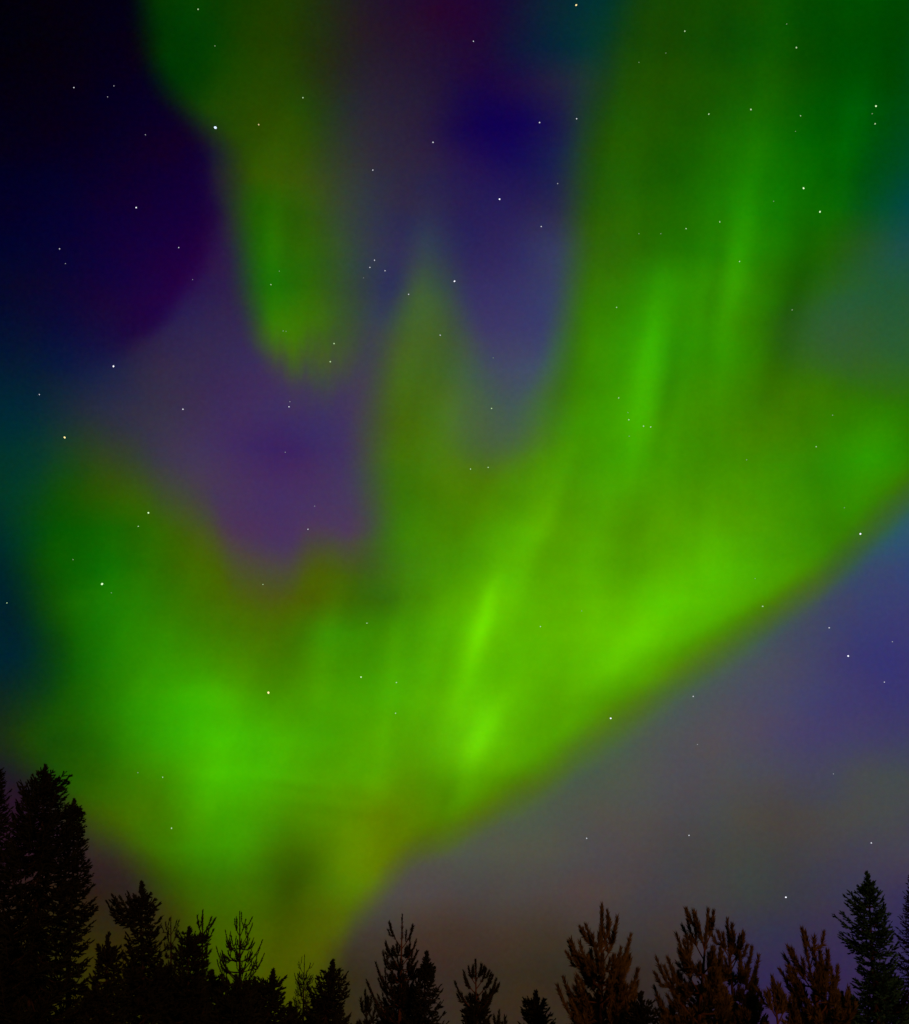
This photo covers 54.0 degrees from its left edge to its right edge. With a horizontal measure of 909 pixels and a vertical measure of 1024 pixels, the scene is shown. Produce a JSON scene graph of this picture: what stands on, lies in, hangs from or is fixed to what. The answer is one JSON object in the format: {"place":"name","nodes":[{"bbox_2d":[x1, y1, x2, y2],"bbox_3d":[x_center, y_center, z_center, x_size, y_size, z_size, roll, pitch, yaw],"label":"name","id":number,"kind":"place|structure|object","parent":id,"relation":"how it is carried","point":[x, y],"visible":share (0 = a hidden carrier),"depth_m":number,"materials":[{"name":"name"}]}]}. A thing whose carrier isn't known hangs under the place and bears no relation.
{"place":"outdoors","nodes":[
{"label":"outdoors","id":0,"kind":"place"},
{"bbox_2d":[0,0,908,1023],"label":"sky","id":1,"kind":"structure","parent":0,"point":[318,812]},
{"bbox_3d":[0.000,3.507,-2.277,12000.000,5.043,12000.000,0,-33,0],"label":"ground","id":2,"kind":"structure","parent":0,"visible":0},
{"bbox_2d":[0,767,37,1013],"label":"spruce tree","id":3,"kind":"object","parent":2,"relation":"on","point":[4,817],"visible":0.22,"depth_m":29.13,"materials":[{"name":"green plant"}]},
{"bbox_2d":[0,763,93,1023],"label":"spruce tree","id":4,"kind":"object","parent":2,"relation":"on","point":[25,977],"visible":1,"depth_m":24.66,"materials":[{"name":"black plant"}]},
{"bbox_2d":[49,798,98,1023],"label":"spruce tree","id":5,"kind":"object","parent":2,"relation":"on","point":[77,842],"visible":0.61,"depth_m":26.91,"materials":[{"name":"green plant"}]},
{"bbox_2d":[78,931,133,1023],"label":"spruce tree","id":6,"kind":"object","parent":2,"relation":"on","point":[107,956],"visible":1,"depth_m":21.17,"materials":[{"name":"green plant"}]},
{"bbox_2d":[105,879,175,1023],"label":"spruce tree","id":7,"kind":"object","parent":2,"relation":"on","point":[142,1007],"visible":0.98,"depth_m":24.19,"materials":[{"name":"black plant"}]},
{"bbox_2d":[161,917,180,989],"bbox_3d":[-10.011,17.985,31.269,1.724,7.135,0.768,0,-33,0],"label":"pine tree","id":8,"kind":"object","parent":2,"relation":"on","point":[170,947],"visible":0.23,"depth_m":32.70,"materials":[{"name":"green plant"}]},
{"bbox_2d":[161,926,213,1023],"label":"spruce tree","id":9,"kind":"object","parent":2,"relation":"on","point":[190,949],"visible":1,"depth_m":23.92,"materials":[{"name":"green plant"}]},
{"bbox_2d":[191,909,216,1023],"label":"pine tree","id":10,"kind":"object","parent":2,"relation":"on","point":[208,973],"visible":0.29,"depth_m":27.91,"materials":[{"name":"green plant"}]},
{"bbox_2d":[184,969,232,1023],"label":"spruce tree","id":11,"kind":"object","parent":2,"relation":"on","point":[213,981],"visible":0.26,"depth_m":28.17,"materials":[{"name":"green plant"}]},
{"bbox_2d":[196,974,267,1023],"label":"spruce tree","id":12,"kind":"object","parent":2,"relation":"on","point":[239,1000],"visible":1,"depth_m":20.93,"materials":[{"name":"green plant"}]},
{"bbox_2d":[209,911,264,1023],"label":"pine tree","id":13,"kind":"object","parent":2,"relation":"on","point":[237,958],"visible":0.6,"depth_m":26.05,"materials":[{"name":"green plant"}]},
{"bbox_2d":[232,975,272,1023],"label":"spruce tree","id":14,"kind":"object","parent":2,"relation":"on","point":[253,985],"visible":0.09,"depth_m":27.28,"materials":[{"name":"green plant"}]},
{"bbox_2d":[247,968,299,1023],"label":"spruce tree","id":15,"kind":"object","parent":2,"relation":"on","point":[271,994],"visible":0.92,"depth_m":21.87,"materials":[{"name":"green plant"}]},
{"bbox_2d":[277,1001,306,1023],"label":"spruce tree","id":16,"kind":"object","parent":2,"relation":"on","point":[291,1009],"visible":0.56,"depth_m":27.80,"materials":[{"name":"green plant"}]},
{"bbox_2d":[293,954,313,1022],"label":"pine tree","id":17,"kind":"object","parent":2,"relation":"on","point":[301,985],"visible":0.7,"depth_m":53.15,"materials":[{"name":"green plant"}]},
{"bbox_2d":[294,958,351,1023],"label":"spruce tree","id":18,"kind":"object","parent":2,"relation":"on","point":[330,997],"visible":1,"depth_m":23.69,"materials":[{"name":"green plant"}]},
{"bbox_2d":[301,991,350,1023],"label":"spruce tree","id":19,"kind":"object","parent":2,"relation":"on","point":[329,1018],"visible":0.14,"depth_m":26.02,"materials":[{"name":"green plant"}]},
{"bbox_2d":[352,989,380,1023],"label":"pine tree","id":20,"kind":"object","parent":2,"relation":"on","point":[365,1008],"visible":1,"depth_m":19.20,"materials":[{"name":"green plant"}]},
{"bbox_2d":[365,913,420,1023],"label":"pine tree","id":21,"kind":"object","parent":2,"relation":"on","point":[393,979],"visible":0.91,"depth_m":24.77,"materials":[{"name":"green plant"}]},
{"bbox_2d":[376,981,431,1023],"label":"spruce tree","id":22,"kind":"object","parent":2,"relation":"on","point":[403,1009],"visible":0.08,"depth_m":26.05,"materials":[{"name":"green plant"}]},
{"bbox_2d":[399,950,449,1023],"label":"spruce tree","id":23,"kind":"object","parent":2,"relation":"on","point":[425,975],"visible":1,"depth_m":23.73,"materials":[{"name":"green plant"}]},
{"bbox_2d":[459,993,492,1023],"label":"spruce tree","id":24,"kind":"object","parent":2,"relation":"on","point":[486,1013],"visible":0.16,"depth_m":26.11,"materials":[{"name":"green plant"}]},
{"bbox_2d":[454,958,500,1023],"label":"pine tree","id":25,"kind":"object","parent":2,"relation":"on","point":[477,1011],"visible":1,"depth_m":22.83,"materials":[{"name":"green plant"}]},
{"bbox_2d":[486,1009,507,1023],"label":"pine tree","id":26,"kind":"object","parent":2,"relation":"on","point":[498,1021],"visible":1,"depth_m":19.14,"materials":[{"name":"green plant"}]},
{"bbox_2d":[517,989,555,1023],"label":"spruce tree","id":27,"kind":"object","parent":2,"relation":"on","point":[532,1012],"visible":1,"depth_m":20.88,"materials":[{"name":"green plant"}]},
{"bbox_2d":[572,987,613,1021],"bbox_3d":[3.693,13.822,21.937,2.148,3.929,1.982,-11,-35,16],"label":"spruce tree","id":28,"kind":"object","parent":2,"relation":"on","point":[595,1007],"visible":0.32,"depth_m":22.63,"materials":[{"name":"green plant"}]},
{"bbox_2d":[554,901,639,1023],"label":"pine tree","id":29,"kind":"object","parent":2,"relation":"on","point":[615,990],"visible":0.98,"depth_m":19.44,"materials":[{"name":"brown plant"}]},
{"bbox_2d":[621,990,661,1023],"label":"spruce tree","id":30,"kind":"object","parent":2,"relation":"on","point":[641,1011],"visible":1,"depth_m":18.25,"materials":[{"name":"green plant"}]},
{"bbox_2d":[652,905,734,1023],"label":"pine tree","id":31,"kind":"object","parent":2,"relation":"on","point":[682,992],"visible":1,"depth_m":19.34,"materials":[{"name":"brown plant"}]},
{"bbox_2d":[678,981,732,1023],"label":"spruce tree","id":32,"kind":"object","parent":2,"relation":"on","point":[709,1018],"visible":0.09,"depth_m":23.49,"materials":[{"name":"green plant"}]},
{"bbox_2d":[710,916,763,1023],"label":"pine tree","id":33,"kind":"object","parent":2,"relation":"on","point":[748,1001],"visible":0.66,"depth_m":20.35,"materials":[{"name":"brown plant"}]},
{"bbox_2d":[732,1002,769,1023],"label":"spruce tree","id":34,"kind":"object","parent":2,"relation":"on","point":[764,1018],"visible":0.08,"depth_m":23.28,"materials":[{"name":"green plant"}]},
{"bbox_2d":[753,973,799,1023],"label":"pine tree","id":35,"kind":"object","parent":2,"relation":"on","point":[779,1002],"visible":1,"depth_m":17.54,"materials":[{"name":"brown plant"}]},
{"bbox_2d":[785,1007,816,1023],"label":"spruce tree","id":36,"kind":"object","parent":2,"relation":"on","point":[805,1021],"visible":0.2,"depth_m":21.60,"materials":[{"name":"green plant"}]},
{"bbox_2d":[777,925,857,1023],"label":"pine tree","id":37,"kind":"object","parent":2,"relation":"on","point":[818,979],"visible":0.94,"depth_m":18.51,"materials":[{"name":"brown plant"}]},
{"bbox_2d":[829,990,867,1023],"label":"spruce tree","id":38,"kind":"object","parent":2,"relation":"on","point":[842,994],"visible":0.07,"depth_m":24.40,"materials":[{"name":"green plant"}]},
{"bbox_2d":[832,870,908,1023],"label":"spruce tree","id":39,"kind":"object","parent":2,"relation":"on","point":[868,890],"visible":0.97,"depth_m":23.31,"materials":[{"name":"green plant"}]},
{"bbox_2d":[859,967,908,1023],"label":"spruce tree","id":40,"kind":"object","parent":2,"relation":"on","point":[897,1008],"visible":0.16,"depth_m":26.12,"materials":[{"name":"green plant"}]},
{"bbox_2d":[893,875,908,1006],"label":"spruce tree","id":41,"kind":"object","parent":2,"relation":"on","point":[904,968],"visible":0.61,"depth_m":34.46,"materials":[{"name":"green plant"}]}
]}

